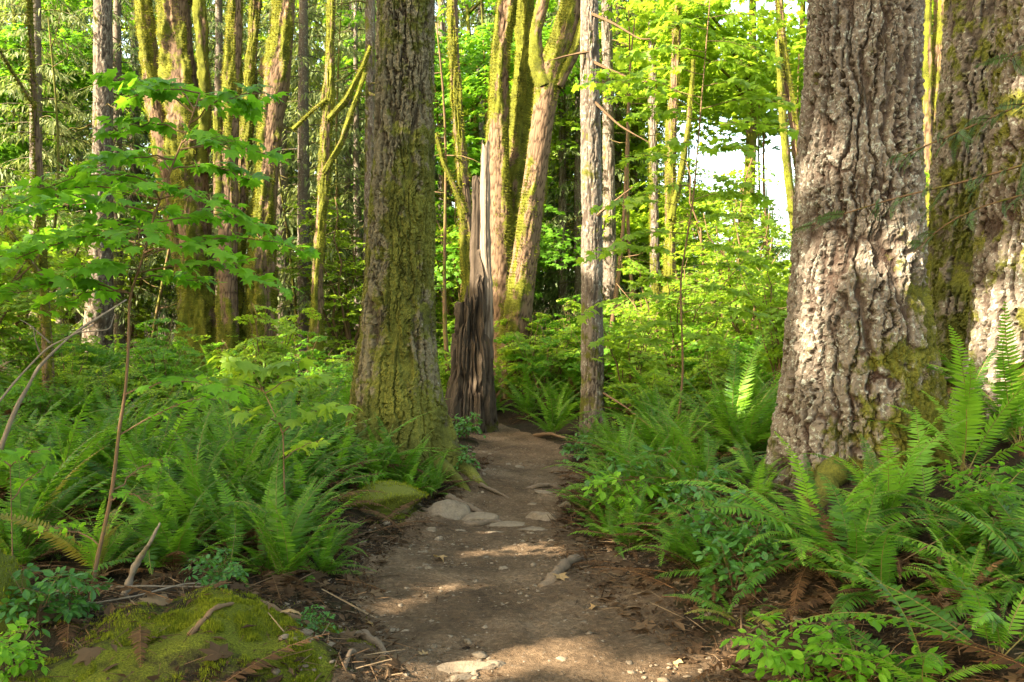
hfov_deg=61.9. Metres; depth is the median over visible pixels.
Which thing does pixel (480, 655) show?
pebbles
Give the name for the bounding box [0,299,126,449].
fallen branch
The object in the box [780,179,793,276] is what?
western hemlock
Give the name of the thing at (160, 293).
thin stem
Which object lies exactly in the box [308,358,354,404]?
leafy bush
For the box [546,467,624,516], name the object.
sword fern
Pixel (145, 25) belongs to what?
bigleaf maple
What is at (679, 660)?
fallen leaf
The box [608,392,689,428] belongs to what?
sword fern
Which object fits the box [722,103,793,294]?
thin stem
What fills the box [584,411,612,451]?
sword fern
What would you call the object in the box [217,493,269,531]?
sword fern
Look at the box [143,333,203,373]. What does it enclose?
leafy bush
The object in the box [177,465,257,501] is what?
sword fern
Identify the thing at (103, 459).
sword fern
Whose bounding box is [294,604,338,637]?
shrub
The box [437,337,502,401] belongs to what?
leafy bush
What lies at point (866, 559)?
sword fern
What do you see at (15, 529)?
sword fern
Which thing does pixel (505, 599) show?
leaf crumbs
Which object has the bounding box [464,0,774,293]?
leafy maple
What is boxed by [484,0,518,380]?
bigleaf maple
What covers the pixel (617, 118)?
western hemlock
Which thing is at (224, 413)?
sword fern
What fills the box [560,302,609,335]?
leafy bush
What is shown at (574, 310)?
leafy bush
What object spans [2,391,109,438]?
sword fern
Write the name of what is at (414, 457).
sword fern
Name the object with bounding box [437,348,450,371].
leafy bush
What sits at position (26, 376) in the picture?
sword fern
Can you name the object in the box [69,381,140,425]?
sword fern
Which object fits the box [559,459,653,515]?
sword fern
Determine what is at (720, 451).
sword fern
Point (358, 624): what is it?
leaf litter
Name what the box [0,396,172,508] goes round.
sword fern
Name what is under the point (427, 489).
sword fern
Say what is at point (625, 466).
shrub
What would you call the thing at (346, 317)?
vine maple
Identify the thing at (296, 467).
sword fern
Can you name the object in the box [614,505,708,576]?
sword fern
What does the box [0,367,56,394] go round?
sword fern
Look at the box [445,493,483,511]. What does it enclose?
exposed root
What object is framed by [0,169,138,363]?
vine maple
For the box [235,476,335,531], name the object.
sword fern
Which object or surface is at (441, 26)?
hemlock
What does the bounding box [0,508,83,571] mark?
sword fern
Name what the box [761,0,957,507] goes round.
douglas fir
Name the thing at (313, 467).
sword fern
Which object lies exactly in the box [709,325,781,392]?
sword fern
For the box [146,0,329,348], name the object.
western hemlock
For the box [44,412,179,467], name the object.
sword fern
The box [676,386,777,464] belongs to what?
sword fern
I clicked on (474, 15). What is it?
western hemlock
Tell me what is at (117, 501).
sword fern
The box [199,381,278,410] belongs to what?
sword fern
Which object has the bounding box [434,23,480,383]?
thin stem
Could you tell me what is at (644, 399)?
sword fern
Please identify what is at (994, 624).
sword fern
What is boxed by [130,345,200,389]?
leafy bush
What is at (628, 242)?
thin stem
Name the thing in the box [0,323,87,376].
leafy bush
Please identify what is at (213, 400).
sword fern
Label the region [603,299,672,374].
leafy bush
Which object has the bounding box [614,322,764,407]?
leafy bush
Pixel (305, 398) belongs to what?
sword fern
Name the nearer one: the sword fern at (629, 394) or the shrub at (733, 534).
the shrub at (733, 534)
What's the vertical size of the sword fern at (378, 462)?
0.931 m
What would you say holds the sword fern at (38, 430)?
on the ground
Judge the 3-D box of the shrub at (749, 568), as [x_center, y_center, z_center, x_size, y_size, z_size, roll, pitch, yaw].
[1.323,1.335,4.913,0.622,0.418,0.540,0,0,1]
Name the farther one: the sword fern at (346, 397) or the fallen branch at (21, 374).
the sword fern at (346, 397)
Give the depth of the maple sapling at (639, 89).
10.44 m
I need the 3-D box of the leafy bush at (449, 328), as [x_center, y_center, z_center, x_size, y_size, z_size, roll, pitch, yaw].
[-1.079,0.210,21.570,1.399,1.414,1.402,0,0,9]
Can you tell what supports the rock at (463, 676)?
on the path
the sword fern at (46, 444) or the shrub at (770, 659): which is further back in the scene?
the sword fern at (46, 444)
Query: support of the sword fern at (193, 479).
on the ground
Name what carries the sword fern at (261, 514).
on the ground
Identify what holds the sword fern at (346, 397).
on the ground
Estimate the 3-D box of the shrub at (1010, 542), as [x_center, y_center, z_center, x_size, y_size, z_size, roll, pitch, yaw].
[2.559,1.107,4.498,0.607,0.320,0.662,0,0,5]
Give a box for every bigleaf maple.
[0,0,58,399]
[133,0,179,302]
[155,0,216,379]
[210,0,244,374]
[237,0,264,351]
[240,0,295,354]
[290,0,372,375]
[435,0,471,301]
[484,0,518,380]
[494,0,580,399]
[509,0,535,246]
[645,0,661,317]
[661,0,696,319]
[772,0,798,238]
[922,0,944,232]
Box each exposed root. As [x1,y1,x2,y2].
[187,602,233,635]
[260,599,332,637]
[339,629,391,660]
[342,648,356,669]
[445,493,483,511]
[479,482,509,497]
[527,483,561,488]
[538,554,583,586]
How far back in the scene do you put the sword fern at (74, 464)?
7.03 m
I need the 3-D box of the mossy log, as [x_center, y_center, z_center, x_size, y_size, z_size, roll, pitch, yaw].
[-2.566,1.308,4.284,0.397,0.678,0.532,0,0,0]
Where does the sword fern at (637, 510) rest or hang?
on the ground
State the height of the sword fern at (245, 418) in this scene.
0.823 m
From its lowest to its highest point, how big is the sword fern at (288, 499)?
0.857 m
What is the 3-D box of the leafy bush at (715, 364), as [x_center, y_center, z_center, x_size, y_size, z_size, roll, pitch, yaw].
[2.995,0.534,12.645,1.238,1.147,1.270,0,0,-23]
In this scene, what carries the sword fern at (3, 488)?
on the ground
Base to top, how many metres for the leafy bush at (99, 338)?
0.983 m
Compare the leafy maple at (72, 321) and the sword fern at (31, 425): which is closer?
the sword fern at (31, 425)
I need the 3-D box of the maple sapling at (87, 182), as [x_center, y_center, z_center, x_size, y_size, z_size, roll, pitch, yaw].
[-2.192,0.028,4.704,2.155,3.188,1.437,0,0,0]
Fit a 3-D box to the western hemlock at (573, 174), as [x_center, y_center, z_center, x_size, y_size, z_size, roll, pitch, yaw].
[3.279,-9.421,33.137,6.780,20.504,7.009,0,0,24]
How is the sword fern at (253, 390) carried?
on the ground
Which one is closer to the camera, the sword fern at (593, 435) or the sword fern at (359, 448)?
the sword fern at (359, 448)
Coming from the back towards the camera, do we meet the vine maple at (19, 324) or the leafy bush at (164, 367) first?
the vine maple at (19, 324)
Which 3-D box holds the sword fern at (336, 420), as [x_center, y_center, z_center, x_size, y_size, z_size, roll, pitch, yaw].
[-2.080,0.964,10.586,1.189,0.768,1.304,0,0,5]
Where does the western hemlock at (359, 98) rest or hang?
on the ground
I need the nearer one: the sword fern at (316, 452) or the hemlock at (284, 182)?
the sword fern at (316, 452)
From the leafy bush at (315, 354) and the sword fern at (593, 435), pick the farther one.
the leafy bush at (315, 354)
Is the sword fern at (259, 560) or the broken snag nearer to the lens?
the sword fern at (259, 560)
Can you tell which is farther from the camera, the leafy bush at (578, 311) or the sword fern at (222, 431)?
the leafy bush at (578, 311)
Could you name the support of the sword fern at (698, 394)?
on the ground
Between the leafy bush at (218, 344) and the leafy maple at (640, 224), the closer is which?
the leafy bush at (218, 344)
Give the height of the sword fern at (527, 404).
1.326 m
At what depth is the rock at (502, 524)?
7.47 m
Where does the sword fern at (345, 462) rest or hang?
on the ground
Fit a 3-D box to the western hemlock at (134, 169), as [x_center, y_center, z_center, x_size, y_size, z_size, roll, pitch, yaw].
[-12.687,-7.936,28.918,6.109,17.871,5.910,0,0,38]
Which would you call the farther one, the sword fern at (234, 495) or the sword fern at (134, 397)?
the sword fern at (134, 397)
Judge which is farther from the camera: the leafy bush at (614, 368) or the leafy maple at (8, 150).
the leafy maple at (8, 150)
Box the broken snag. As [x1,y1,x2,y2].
[445,139,498,434]
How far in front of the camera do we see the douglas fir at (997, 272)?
6.48 m
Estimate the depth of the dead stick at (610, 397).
9.25 m
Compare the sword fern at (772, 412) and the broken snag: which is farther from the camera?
the broken snag
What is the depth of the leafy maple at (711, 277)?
44.17 m
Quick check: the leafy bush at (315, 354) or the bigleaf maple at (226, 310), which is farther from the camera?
the bigleaf maple at (226, 310)
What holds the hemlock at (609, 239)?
on the ground
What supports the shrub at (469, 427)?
on the ground
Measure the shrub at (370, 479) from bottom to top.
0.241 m
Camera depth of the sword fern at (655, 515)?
6.53 m
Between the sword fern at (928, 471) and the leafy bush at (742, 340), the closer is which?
the sword fern at (928, 471)
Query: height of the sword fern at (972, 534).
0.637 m
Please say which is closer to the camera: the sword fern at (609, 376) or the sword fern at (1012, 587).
the sword fern at (1012, 587)
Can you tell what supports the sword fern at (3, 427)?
on the ground
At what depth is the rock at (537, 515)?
7.70 m
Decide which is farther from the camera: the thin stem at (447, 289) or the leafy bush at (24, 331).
the thin stem at (447, 289)
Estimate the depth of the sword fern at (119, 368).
16.14 m
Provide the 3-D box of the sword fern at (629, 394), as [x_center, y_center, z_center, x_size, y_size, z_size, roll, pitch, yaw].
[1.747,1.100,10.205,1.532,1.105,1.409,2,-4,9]
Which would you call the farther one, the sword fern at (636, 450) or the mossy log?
the sword fern at (636, 450)
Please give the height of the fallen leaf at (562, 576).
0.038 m
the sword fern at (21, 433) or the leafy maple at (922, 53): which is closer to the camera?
the sword fern at (21, 433)
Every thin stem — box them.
[14,11,113,352]
[140,249,176,359]
[255,126,296,369]
[286,1,364,358]
[433,51,477,337]
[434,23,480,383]
[434,178,455,348]
[440,57,481,229]
[480,0,512,141]
[601,18,661,381]
[603,10,678,347]
[661,162,700,293]
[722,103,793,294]
[753,24,787,288]
[762,19,801,273]
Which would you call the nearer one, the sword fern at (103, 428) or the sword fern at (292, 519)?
the sword fern at (292, 519)
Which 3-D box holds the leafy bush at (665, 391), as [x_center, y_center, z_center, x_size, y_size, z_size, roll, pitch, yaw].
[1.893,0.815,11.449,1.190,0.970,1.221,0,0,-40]
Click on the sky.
(725, 162)
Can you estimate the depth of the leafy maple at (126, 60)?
35.73 m
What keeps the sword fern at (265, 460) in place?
on the ground
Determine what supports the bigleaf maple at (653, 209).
on the ground
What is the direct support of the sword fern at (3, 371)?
on the ground
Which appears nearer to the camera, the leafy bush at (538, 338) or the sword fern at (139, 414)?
the sword fern at (139, 414)
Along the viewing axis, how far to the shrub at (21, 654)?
3.60 m
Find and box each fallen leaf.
[280,609,300,614]
[433,554,446,561]
[552,572,568,580]
[673,657,683,666]
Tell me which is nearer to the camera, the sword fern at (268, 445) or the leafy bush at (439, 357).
the sword fern at (268, 445)
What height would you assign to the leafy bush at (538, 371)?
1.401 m
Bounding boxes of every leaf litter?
[0,438,1023,681]
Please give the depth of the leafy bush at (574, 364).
15.38 m
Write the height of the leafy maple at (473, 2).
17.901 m
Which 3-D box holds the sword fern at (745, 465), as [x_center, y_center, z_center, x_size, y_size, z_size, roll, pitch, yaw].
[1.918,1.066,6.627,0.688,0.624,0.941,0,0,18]
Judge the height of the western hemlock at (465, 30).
26.340 m
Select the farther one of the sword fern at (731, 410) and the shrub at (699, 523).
the sword fern at (731, 410)
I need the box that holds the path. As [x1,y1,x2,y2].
[331,398,804,681]
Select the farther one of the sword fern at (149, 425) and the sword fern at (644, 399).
the sword fern at (644, 399)
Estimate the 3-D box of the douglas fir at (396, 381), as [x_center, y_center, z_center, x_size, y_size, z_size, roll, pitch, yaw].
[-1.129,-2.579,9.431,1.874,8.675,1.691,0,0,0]
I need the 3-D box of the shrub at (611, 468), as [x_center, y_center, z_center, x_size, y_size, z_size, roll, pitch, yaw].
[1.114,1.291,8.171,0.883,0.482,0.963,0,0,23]
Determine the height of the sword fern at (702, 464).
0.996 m
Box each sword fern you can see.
[0,348,37,390]
[0,348,102,412]
[0,352,34,388]
[0,353,98,391]
[0,359,64,420]
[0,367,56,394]
[0,384,145,521]
[0,387,168,468]
[0,393,127,466]
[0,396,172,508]
[0,408,48,435]
[0,416,54,440]
[0,427,68,501]
[0,428,139,559]
[0,429,54,503]
[0,430,61,506]
[0,467,101,560]
[0,481,175,585]
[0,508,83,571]
[0,522,44,547]
[1,398,114,486]
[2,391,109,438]
[2,416,52,468]
[7,405,242,525]
[8,406,52,464]
[10,360,115,428]
[12,399,169,479]
[19,382,93,423]
[22,412,157,473]
[27,415,134,468]
[34,380,98,416]
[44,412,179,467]
[46,381,185,434]
[56,384,201,460]
[57,362,142,406]
[60,452,226,573]
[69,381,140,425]
[72,451,179,517]
[73,347,123,375]
[74,476,225,571]
[75,370,183,417]
[76,440,246,530]
[78,385,288,514]
[80,476,264,580]
[84,431,202,510]
[84,477,163,517]
[86,340,143,387]
[92,394,184,438]
[98,355,150,392]
[99,386,182,430]
[102,392,340,528]
[103,383,175,406]
[103,468,217,517]
[106,404,192,440]
[107,358,204,414]
[111,404,293,545]
[114,335,152,376]
[115,338,138,365]
[122,351,209,412]
[125,482,221,553]
[129,362,211,414]
[146,347,217,375]
[155,387,355,491]
[157,404,275,466]
[157,407,223,437]
[158,404,251,444]
[160,372,244,420]
[161,384,277,421]
[164,428,298,493]
[169,361,280,416]
[170,350,225,393]
[172,357,223,377]
[172,406,254,441]
[173,444,236,478]
[173,457,263,525]
[174,504,300,587]
[176,467,304,561]
[177,401,359,483]
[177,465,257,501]
[178,392,350,481]
[180,376,269,435]
[180,411,239,468]
[183,400,247,448]
[186,345,259,394]
[187,387,308,434]
[192,374,298,423]
[197,471,355,550]
[198,400,296,433]
[198,402,384,515]
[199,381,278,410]
[200,416,333,490]
[209,373,371,476]
[211,407,266,445]
[212,449,381,532]
[212,461,351,524]
[212,517,309,576]
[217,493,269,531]
[217,493,311,551]
[221,444,370,584]
[225,374,349,442]
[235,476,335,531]
[237,378,343,439]
[238,455,384,526]
[241,500,327,544]
[243,482,351,549]
[243,527,376,581]
[252,394,341,439]
[260,381,343,410]
[270,393,382,471]
[273,380,347,420]
[278,410,457,491]
[282,455,346,494]
[284,426,397,498]
[289,380,346,439]
[290,353,351,405]
[293,448,335,495]
[293,523,365,573]
[296,369,349,419]
[299,387,345,450]
[299,516,366,555]
[304,481,360,532]
[306,508,359,553]
[309,381,349,418]
[335,419,402,482]
[351,413,468,482]
[381,460,436,491]
[392,457,451,501]
[412,452,460,495]
[417,445,478,496]
[494,360,512,402]
[495,363,562,423]
[496,387,512,412]
[516,380,580,419]
[521,375,593,436]
[534,356,624,409]
[535,372,607,414]
[542,414,665,497]
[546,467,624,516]
[555,432,621,496]
[558,417,697,491]
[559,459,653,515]
[561,416,609,445]
[566,404,663,467]
[566,488,625,540]
[568,422,616,459]
[576,356,712,428]
[577,422,639,467]
[577,465,625,512]
[579,416,631,464]
[581,493,672,543]
[582,422,637,463]
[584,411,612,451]
[585,431,648,465]
[594,388,698,445]
[595,480,657,560]
[597,433,658,469]
[599,367,702,415]
[601,376,707,455]
[602,414,744,503]
[604,365,638,387]
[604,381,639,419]
[604,484,680,545]
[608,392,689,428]
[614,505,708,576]
[620,383,753,464]
[621,499,711,565]
[624,430,743,527]
[625,402,788,488]
[626,459,732,511]
[626,515,745,587]
[636,382,774,452]
[654,525,800,622]
[655,372,778,451]
[656,486,798,526]
[657,376,706,413]
[659,431,976,635]
[663,366,779,430]
[663,589,808,635]
[675,334,778,455]
[675,399,767,452]
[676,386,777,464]
[677,372,708,407]
[679,378,771,457]
[681,359,751,391]
[686,371,777,429]
[687,395,770,460]
[693,368,775,405]
[698,360,777,410]
[706,374,775,422]
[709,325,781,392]
[709,455,788,501]
[713,435,786,487]
[718,373,781,405]
[725,514,940,592]
[759,482,929,582]
[769,468,958,617]
[774,513,988,654]
[781,557,1023,671]
[797,404,968,527]
[809,549,1023,681]
[841,406,1023,544]
[853,325,1023,503]
[868,521,1023,615]
[873,492,1023,580]
[883,459,1023,550]
[889,481,1023,637]
[905,511,1023,596]
[922,301,1023,456]
[936,519,1023,604]
[938,350,960,394]
[942,471,1023,585]
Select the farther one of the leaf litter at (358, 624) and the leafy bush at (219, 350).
the leafy bush at (219, 350)
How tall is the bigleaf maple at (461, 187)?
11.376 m
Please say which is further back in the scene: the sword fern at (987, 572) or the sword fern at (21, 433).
the sword fern at (21, 433)
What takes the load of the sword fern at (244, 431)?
on the ground
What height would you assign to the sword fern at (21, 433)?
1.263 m
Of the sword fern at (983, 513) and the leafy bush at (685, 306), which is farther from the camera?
the leafy bush at (685, 306)
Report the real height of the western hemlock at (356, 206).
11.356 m
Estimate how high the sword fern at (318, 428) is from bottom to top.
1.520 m
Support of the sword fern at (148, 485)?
on the ground
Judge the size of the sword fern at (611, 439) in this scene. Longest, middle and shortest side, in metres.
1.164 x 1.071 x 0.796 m
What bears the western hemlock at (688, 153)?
on the ground
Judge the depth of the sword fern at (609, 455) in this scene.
9.78 m
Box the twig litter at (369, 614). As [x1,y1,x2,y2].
[10,438,1023,681]
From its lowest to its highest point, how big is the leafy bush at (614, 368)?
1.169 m
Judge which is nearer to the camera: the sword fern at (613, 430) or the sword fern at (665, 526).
the sword fern at (665, 526)
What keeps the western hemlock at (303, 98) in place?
on the ground
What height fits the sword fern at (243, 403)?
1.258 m
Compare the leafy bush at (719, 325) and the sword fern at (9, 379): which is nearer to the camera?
the sword fern at (9, 379)
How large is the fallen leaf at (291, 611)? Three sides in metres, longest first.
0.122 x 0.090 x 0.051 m
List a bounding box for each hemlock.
[0,0,16,178]
[0,0,82,352]
[0,0,90,316]
[0,0,134,326]
[0,0,144,341]
[0,3,85,264]
[21,0,177,367]
[27,10,127,340]
[51,0,193,360]
[69,0,132,356]
[127,41,175,346]
[130,0,296,317]
[134,0,268,341]
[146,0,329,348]
[173,0,328,297]
[217,0,364,369]
[240,0,364,375]
[252,25,296,374]
[287,0,376,353]
[289,0,438,363]
[294,0,435,354]
[295,1,376,322]
[304,0,375,295]
[310,3,456,300]
[341,0,484,354]
[434,0,558,321]
[435,0,465,347]
[435,0,570,321]
[435,2,571,289]
[532,0,649,366]
[533,0,624,320]
[533,11,574,329]
[536,0,600,328]
[537,0,662,329]
[554,0,695,316]
[562,0,646,344]
[621,76,685,314]
[623,117,680,270]
[675,130,719,306]
[757,203,788,278]
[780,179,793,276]
[781,44,1023,252]
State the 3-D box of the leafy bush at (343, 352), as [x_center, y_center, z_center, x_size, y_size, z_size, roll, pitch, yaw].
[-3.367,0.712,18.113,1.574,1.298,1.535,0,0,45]
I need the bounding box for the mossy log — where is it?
[0,538,40,635]
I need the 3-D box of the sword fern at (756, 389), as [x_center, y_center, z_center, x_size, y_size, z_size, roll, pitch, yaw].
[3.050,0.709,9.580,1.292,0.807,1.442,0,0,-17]
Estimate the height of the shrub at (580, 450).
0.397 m
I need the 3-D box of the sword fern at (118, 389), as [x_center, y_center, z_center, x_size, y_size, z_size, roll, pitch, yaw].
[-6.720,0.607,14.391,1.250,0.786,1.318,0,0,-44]
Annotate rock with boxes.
[338,478,428,512]
[425,499,470,519]
[426,527,436,531]
[435,660,500,673]
[449,673,474,681]
[461,512,499,522]
[464,519,500,526]
[486,660,505,667]
[487,521,525,527]
[516,526,547,531]
[526,511,556,520]
[534,490,552,493]
[557,501,573,508]
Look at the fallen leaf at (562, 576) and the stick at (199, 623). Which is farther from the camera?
the fallen leaf at (562, 576)
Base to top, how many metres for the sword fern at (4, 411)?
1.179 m
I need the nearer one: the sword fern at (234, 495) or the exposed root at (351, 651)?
the exposed root at (351, 651)
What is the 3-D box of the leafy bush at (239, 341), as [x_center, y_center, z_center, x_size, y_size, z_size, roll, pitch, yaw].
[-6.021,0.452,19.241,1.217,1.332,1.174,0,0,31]
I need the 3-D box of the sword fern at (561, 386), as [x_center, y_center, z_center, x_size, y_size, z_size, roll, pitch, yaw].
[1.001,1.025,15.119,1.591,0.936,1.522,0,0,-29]
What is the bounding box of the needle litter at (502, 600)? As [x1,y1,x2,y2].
[349,446,712,681]
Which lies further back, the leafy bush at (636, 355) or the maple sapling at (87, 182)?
the leafy bush at (636, 355)
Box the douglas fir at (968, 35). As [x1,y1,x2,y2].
[925,0,995,392]
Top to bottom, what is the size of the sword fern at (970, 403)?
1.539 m
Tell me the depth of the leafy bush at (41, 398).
11.23 m
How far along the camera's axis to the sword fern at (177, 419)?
10.91 m
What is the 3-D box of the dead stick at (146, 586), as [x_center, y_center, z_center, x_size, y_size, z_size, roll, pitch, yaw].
[-2.244,1.414,4.822,1.099,0.099,0.025,0,0,8]
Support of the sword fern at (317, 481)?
on the ground
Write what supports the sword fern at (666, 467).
on the ground
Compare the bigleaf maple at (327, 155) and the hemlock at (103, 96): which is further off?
the hemlock at (103, 96)
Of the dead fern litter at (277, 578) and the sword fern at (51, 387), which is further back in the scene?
the sword fern at (51, 387)
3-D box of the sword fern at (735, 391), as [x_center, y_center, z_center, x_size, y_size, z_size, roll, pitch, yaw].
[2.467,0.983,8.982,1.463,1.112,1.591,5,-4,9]
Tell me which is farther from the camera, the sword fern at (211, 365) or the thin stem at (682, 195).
the thin stem at (682, 195)
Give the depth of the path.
5.26 m
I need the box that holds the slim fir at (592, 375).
[548,0,666,434]
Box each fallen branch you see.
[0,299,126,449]
[0,325,93,401]
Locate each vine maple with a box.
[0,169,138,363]
[0,194,96,354]
[57,206,176,350]
[276,197,364,366]
[434,197,461,348]
[577,212,706,321]
[603,250,786,386]
[645,151,788,330]
[657,210,791,361]
[698,250,790,360]
[924,168,929,208]
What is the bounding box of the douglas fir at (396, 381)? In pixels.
[336,0,487,491]
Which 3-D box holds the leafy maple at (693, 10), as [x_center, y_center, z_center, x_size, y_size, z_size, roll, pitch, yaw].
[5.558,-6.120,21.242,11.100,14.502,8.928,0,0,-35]
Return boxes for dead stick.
[56,585,201,591]
[96,583,228,603]
[119,523,160,597]
[532,432,573,440]
[603,392,662,438]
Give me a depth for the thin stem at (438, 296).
22.91 m
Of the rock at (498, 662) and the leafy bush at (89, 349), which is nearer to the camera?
the rock at (498, 662)
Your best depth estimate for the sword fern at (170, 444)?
7.38 m
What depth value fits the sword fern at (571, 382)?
15.22 m
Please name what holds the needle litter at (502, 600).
on the path
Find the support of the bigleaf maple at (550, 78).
on the ground
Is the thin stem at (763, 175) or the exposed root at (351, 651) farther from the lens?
the thin stem at (763, 175)
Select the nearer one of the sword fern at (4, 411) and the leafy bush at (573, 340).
the sword fern at (4, 411)
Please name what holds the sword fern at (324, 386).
on the ground
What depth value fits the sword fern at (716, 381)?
13.06 m
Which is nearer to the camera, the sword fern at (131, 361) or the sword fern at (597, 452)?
the sword fern at (597, 452)
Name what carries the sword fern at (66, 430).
on the ground
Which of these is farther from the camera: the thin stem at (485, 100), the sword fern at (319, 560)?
the thin stem at (485, 100)
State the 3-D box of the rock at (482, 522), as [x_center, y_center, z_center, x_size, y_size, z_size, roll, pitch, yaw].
[-0.215,1.620,7.557,0.528,0.096,0.178,0,0,-17]
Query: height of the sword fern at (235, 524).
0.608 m
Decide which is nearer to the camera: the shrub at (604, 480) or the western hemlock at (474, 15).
the shrub at (604, 480)
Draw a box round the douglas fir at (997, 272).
[950,0,1023,439]
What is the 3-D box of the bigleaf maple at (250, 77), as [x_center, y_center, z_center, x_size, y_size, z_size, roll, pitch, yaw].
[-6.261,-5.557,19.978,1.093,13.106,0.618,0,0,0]
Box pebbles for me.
[271,443,927,681]
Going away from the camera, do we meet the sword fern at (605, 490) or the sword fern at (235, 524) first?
the sword fern at (235, 524)
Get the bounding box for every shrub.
[0,558,108,639]
[0,616,49,681]
[29,570,113,622]
[179,547,248,587]
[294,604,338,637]
[334,465,386,488]
[450,412,485,438]
[453,444,479,468]
[559,433,602,463]
[581,468,679,523]
[582,452,663,501]
[614,445,705,511]
[654,486,776,560]
[656,463,741,531]
[689,529,786,606]
[700,500,809,567]
[720,611,858,681]
[777,608,955,681]
[926,459,1023,516]
[933,519,1023,583]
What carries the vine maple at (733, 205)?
on the ground
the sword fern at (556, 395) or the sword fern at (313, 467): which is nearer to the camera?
the sword fern at (313, 467)
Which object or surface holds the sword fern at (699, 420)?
on the ground
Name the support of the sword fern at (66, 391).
on the ground
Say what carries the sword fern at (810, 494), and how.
on the ground
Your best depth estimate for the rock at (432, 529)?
7.14 m
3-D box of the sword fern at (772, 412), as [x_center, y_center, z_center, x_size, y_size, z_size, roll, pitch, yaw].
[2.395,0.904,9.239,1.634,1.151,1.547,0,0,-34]
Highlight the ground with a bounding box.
[0,294,1023,681]
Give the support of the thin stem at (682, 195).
on the ground
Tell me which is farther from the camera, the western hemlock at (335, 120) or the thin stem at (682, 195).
the western hemlock at (335, 120)
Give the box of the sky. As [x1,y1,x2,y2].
[8,0,807,280]
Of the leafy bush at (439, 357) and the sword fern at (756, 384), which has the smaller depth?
the sword fern at (756, 384)
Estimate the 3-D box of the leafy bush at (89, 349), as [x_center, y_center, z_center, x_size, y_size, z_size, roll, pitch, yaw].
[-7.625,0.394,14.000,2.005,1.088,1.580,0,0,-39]
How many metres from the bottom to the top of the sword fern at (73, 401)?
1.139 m
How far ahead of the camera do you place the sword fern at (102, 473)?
7.14 m
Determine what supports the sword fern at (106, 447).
on the ground
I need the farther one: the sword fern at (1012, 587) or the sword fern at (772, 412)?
the sword fern at (772, 412)
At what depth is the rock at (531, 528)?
7.28 m
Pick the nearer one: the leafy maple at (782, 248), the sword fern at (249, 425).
the sword fern at (249, 425)
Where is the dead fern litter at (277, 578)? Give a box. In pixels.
[1,456,1023,681]
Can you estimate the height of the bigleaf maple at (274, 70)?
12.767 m
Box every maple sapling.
[0,68,320,601]
[0,445,64,555]
[190,351,362,516]
[571,0,806,440]
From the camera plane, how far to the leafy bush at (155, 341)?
14.90 m
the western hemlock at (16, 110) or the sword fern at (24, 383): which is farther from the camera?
the western hemlock at (16, 110)
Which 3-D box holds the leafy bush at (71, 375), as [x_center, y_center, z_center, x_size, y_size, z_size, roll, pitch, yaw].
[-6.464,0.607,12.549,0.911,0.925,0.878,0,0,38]
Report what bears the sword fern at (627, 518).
on the ground
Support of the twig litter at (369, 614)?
on the ground
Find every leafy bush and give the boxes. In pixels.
[0,321,76,365]
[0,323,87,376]
[0,332,113,387]
[0,376,81,426]
[39,352,104,406]
[53,332,123,363]
[62,350,105,386]
[73,365,142,408]
[74,349,120,381]
[108,317,193,382]
[111,345,202,412]
[125,335,211,379]
[129,376,194,427]
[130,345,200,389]
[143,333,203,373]
[203,340,279,395]
[208,343,284,393]
[221,303,321,404]
[226,334,260,354]
[248,334,296,380]
[250,354,293,400]
[279,328,347,398]
[294,379,348,406]
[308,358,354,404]
[312,344,356,382]
[333,357,353,384]
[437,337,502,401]
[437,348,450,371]
[442,324,454,351]
[493,325,567,399]
[493,334,578,404]
[494,311,555,395]
[502,327,604,397]
[529,312,580,371]
[532,314,553,352]
[534,324,579,350]
[546,297,606,361]
[546,317,612,377]
[554,328,627,397]
[557,295,636,339]
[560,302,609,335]
[579,312,675,418]
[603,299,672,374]
[603,367,689,425]
[606,340,678,387]
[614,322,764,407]
[654,300,734,372]
[667,342,749,403]
[670,331,727,385]
[675,295,703,330]
[693,344,771,387]
[698,310,783,363]
[722,255,789,383]
[724,328,775,375]
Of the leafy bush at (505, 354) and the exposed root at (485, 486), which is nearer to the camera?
the exposed root at (485, 486)
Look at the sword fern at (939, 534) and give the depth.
4.59 m
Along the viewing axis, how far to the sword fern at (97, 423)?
10.58 m
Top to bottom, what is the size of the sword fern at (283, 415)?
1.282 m
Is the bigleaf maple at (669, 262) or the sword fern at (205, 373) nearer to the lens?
the sword fern at (205, 373)
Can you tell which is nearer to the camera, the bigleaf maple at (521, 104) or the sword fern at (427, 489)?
the sword fern at (427, 489)
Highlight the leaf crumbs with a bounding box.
[349,450,734,681]
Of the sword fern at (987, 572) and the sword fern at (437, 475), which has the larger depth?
the sword fern at (437, 475)
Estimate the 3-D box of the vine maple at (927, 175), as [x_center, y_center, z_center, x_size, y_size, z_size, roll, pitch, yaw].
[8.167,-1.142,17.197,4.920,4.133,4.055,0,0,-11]
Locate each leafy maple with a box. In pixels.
[0,0,163,342]
[0,0,195,332]
[80,1,324,313]
[211,0,437,273]
[316,0,641,298]
[435,0,681,303]
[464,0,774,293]
[546,0,788,307]
[599,0,807,324]
[684,0,933,151]
[686,240,733,320]
[719,183,790,306]
[786,9,933,151]
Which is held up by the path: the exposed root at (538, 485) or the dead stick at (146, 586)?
the exposed root at (538, 485)
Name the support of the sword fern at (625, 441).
on the ground
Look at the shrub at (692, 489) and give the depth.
6.30 m
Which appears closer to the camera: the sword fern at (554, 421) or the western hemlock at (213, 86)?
the sword fern at (554, 421)
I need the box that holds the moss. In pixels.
[0,490,445,681]
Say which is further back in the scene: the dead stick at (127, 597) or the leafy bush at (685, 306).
the leafy bush at (685, 306)
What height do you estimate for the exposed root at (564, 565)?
0.174 m
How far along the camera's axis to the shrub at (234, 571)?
4.86 m

